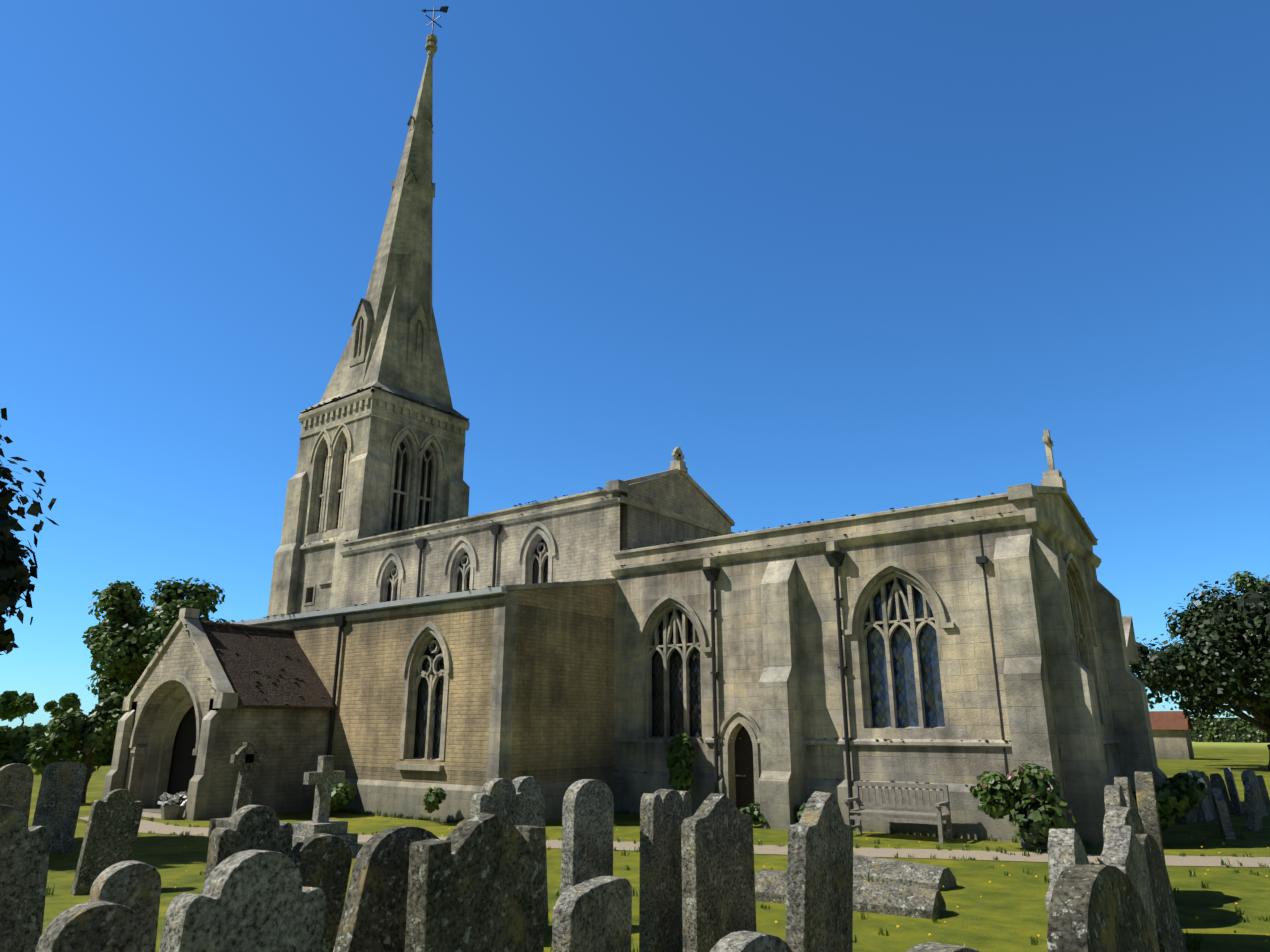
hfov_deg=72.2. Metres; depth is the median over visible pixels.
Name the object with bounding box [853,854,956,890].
coped grave slab
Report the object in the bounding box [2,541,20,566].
conifer tree
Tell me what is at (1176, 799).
hydrangea
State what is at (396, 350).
spire stone
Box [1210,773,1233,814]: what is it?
headstone
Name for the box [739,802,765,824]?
plant leaves
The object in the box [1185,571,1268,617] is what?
ash tree
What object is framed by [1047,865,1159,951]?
headstone
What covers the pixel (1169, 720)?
outbuilding pantile roof
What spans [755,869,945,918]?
coped grave slab
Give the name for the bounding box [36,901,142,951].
headstone
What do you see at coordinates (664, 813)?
headstone
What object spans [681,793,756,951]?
headstone
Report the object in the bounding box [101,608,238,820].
porch dressings
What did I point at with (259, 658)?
porch tile roof
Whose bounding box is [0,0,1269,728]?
sky
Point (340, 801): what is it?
shrub leaves
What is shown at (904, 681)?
chancel glass
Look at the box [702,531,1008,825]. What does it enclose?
drainpipe
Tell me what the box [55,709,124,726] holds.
foliage
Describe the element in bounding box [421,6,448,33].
spire weathervane
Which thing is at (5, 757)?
hedge shade
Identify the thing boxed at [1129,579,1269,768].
yew tree
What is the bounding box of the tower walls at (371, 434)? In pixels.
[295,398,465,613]
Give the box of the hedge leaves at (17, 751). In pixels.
[0,723,114,767]
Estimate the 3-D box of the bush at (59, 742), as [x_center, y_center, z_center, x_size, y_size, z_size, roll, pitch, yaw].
[-14.914,7.145,23.325,2.221,3.118,2.267,-12,-20,36]
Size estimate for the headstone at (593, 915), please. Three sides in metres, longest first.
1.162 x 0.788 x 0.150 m
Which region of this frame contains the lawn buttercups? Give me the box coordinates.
[174,824,1268,941]
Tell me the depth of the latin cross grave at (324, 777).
13.71 m
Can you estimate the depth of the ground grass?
11.76 m
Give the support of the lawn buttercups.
on the ground grass
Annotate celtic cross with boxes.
[208,742,264,835]
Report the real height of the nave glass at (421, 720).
6.020 m
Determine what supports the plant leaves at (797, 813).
on the ground grass
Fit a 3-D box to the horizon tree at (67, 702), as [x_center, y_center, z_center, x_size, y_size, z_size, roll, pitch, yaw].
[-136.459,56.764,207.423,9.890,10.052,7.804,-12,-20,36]
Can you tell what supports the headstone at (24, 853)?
on the ground grass
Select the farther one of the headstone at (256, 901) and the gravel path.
the gravel path
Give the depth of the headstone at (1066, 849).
5.21 m
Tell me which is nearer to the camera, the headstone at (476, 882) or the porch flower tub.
the headstone at (476, 882)
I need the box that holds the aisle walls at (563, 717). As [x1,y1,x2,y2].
[289,584,614,785]
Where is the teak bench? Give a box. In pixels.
[843,781,952,842]
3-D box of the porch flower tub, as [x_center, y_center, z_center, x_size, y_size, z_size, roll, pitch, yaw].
[-10.184,7.408,19.176,0.520,0.280,0.495,-12,-20,36]
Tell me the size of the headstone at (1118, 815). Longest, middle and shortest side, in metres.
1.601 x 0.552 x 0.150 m
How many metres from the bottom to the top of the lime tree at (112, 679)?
2.604 m
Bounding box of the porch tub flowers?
[158,791,187,805]
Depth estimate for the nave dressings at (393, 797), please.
20.20 m
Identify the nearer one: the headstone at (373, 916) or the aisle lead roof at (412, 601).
the headstone at (373, 916)
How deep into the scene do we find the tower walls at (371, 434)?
32.20 m
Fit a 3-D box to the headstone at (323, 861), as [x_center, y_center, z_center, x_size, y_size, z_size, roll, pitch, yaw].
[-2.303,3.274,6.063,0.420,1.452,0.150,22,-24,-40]
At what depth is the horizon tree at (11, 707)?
153.74 m
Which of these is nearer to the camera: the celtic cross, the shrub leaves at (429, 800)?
the celtic cross
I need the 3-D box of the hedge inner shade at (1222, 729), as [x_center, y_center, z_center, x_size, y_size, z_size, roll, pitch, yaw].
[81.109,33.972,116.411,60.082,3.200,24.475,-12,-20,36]
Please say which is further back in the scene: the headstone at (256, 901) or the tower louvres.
the tower louvres
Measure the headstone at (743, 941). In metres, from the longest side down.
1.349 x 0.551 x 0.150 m
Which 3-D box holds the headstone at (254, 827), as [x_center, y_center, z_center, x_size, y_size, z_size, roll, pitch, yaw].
[-2.650,3.104,5.868,0.150,1.664,0.533,-13,-20,37]
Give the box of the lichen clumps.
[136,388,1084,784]
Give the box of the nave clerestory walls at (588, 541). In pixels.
[337,472,730,607]
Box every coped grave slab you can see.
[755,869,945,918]
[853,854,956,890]
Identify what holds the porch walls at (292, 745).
on the ground grass
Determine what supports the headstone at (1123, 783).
on the ground grass
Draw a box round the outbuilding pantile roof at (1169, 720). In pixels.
[1149,711,1193,729]
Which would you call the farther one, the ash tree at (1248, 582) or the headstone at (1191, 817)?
the ash tree at (1248, 582)
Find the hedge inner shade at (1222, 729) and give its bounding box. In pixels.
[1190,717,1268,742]
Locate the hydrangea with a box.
[1132,768,1209,830]
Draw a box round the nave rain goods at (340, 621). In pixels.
[327,524,502,755]
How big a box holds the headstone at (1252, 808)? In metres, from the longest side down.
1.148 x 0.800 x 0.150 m
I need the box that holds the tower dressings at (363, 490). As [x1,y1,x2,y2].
[267,386,469,616]
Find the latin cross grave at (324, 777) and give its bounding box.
[292,756,363,857]
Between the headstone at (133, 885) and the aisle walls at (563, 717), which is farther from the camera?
the aisle walls at (563, 717)
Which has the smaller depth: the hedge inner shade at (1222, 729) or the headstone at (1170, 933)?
the headstone at (1170, 933)
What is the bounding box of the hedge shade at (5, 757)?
[0,731,115,764]
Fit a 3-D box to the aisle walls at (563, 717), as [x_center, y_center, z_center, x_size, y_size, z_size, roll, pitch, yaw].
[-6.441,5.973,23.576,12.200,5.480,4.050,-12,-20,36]
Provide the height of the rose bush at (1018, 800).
1.364 m
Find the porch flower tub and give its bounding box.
[161,805,185,819]
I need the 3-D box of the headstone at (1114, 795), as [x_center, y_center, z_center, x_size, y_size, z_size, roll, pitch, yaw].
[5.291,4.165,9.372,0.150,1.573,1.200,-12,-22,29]
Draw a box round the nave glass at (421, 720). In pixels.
[387,539,547,757]
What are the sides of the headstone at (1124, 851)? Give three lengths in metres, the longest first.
1.576 x 0.732 x 0.150 m
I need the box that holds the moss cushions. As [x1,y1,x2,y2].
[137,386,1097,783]
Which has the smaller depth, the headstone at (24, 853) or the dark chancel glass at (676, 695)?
the headstone at (24, 853)
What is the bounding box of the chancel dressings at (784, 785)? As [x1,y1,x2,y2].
[610,430,1167,848]
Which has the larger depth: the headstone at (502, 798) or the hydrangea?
the hydrangea
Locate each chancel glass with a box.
[652,609,701,736]
[866,578,944,726]
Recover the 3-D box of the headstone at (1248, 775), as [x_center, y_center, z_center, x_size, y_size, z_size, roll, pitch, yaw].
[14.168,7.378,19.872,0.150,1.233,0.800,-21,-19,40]
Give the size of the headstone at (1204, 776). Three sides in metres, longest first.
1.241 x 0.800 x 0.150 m
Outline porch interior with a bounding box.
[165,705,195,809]
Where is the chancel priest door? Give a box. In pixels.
[735,726,754,809]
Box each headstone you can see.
[0,763,33,821]
[0,805,50,951]
[32,762,86,854]
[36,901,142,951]
[71,789,143,895]
[89,860,160,951]
[159,850,325,951]
[204,805,292,882]
[290,833,351,951]
[333,826,439,951]
[405,813,545,951]
[470,778,524,824]
[512,776,548,928]
[552,876,631,951]
[560,779,613,894]
[639,789,691,951]
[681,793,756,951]
[710,930,792,951]
[785,791,852,951]
[907,942,978,951]
[1045,829,1094,914]
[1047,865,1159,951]
[1099,824,1159,948]
[1103,806,1144,840]
[1104,785,1126,810]
[1114,777,1136,809]
[1134,771,1165,864]
[1135,834,1186,951]
[1179,772,1197,823]
[1189,770,1214,821]
[1199,771,1216,817]
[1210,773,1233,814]
[1211,788,1235,839]
[1223,768,1242,813]
[1241,770,1267,816]
[1244,781,1261,831]
[1256,775,1269,806]
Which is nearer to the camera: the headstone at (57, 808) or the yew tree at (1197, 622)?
the headstone at (57, 808)
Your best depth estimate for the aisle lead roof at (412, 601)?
21.33 m
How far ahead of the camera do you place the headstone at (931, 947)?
2.96 m
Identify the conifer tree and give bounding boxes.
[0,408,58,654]
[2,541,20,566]
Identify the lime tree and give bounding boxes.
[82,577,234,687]
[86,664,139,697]
[98,673,133,694]
[103,584,212,669]
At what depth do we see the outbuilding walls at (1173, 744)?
54.90 m
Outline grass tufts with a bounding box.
[46,807,1269,951]
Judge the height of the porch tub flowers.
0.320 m
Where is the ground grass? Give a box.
[28,742,1269,951]
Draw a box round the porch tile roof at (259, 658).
[199,620,336,709]
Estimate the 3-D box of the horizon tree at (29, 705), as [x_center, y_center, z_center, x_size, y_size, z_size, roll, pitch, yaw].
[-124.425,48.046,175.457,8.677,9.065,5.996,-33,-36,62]
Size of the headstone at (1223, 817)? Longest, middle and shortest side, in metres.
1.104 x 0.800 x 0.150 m
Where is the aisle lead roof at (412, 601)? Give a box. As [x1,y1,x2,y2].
[232,585,587,624]
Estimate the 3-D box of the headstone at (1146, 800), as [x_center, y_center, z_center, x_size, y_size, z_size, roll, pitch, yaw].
[4.883,3.702,8.142,0.150,1.783,1.200,-8,-13,29]
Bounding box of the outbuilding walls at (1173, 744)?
[1152,725,1194,759]
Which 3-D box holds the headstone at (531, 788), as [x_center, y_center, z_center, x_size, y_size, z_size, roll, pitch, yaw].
[-1.090,3.938,8.814,0.150,1.700,0.445,-14,-20,30]
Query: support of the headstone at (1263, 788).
on the ground grass
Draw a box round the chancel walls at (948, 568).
[613,494,1138,828]
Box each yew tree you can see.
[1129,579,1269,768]
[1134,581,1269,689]
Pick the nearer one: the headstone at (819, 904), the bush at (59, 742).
the headstone at (819, 904)
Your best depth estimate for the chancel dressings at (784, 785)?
17.54 m
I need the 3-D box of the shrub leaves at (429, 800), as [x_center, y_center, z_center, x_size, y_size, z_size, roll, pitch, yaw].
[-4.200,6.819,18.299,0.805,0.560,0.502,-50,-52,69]
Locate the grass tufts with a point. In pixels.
(1194, 946)
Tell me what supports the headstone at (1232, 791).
on the ground grass
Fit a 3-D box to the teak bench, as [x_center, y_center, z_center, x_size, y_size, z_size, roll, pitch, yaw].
[4.787,6.130,15.938,1.780,0.940,0.610,-11,-20,34]
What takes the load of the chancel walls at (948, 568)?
on the ground grass
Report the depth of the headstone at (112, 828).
10.80 m
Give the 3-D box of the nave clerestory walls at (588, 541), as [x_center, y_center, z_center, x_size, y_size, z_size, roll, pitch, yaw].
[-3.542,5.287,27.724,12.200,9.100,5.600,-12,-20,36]
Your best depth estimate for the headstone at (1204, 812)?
18.82 m
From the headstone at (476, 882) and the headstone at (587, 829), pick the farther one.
the headstone at (587, 829)
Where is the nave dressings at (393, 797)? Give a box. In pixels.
[256,447,735,822]
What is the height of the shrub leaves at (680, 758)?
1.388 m
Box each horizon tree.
[0,690,24,721]
[16,692,38,725]
[43,692,80,715]
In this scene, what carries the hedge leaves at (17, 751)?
on the ground grass
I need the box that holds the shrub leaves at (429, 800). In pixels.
[423,787,446,812]
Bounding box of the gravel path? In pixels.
[78,812,1269,866]
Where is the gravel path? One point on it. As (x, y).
(145, 826)
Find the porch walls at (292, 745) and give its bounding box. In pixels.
[123,624,330,819]
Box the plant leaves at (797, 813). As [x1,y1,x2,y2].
[794,803,805,822]
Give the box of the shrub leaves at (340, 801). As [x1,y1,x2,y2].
[330,779,357,810]
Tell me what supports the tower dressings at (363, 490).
on the ground grass
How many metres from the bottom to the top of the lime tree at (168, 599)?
3.781 m
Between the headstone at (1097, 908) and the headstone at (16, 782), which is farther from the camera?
the headstone at (16, 782)
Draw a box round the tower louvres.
[317,441,431,532]
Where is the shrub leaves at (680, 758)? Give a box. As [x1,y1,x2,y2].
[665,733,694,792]
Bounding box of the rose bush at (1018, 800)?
[969,763,1076,849]
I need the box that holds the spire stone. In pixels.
[300,34,468,420]

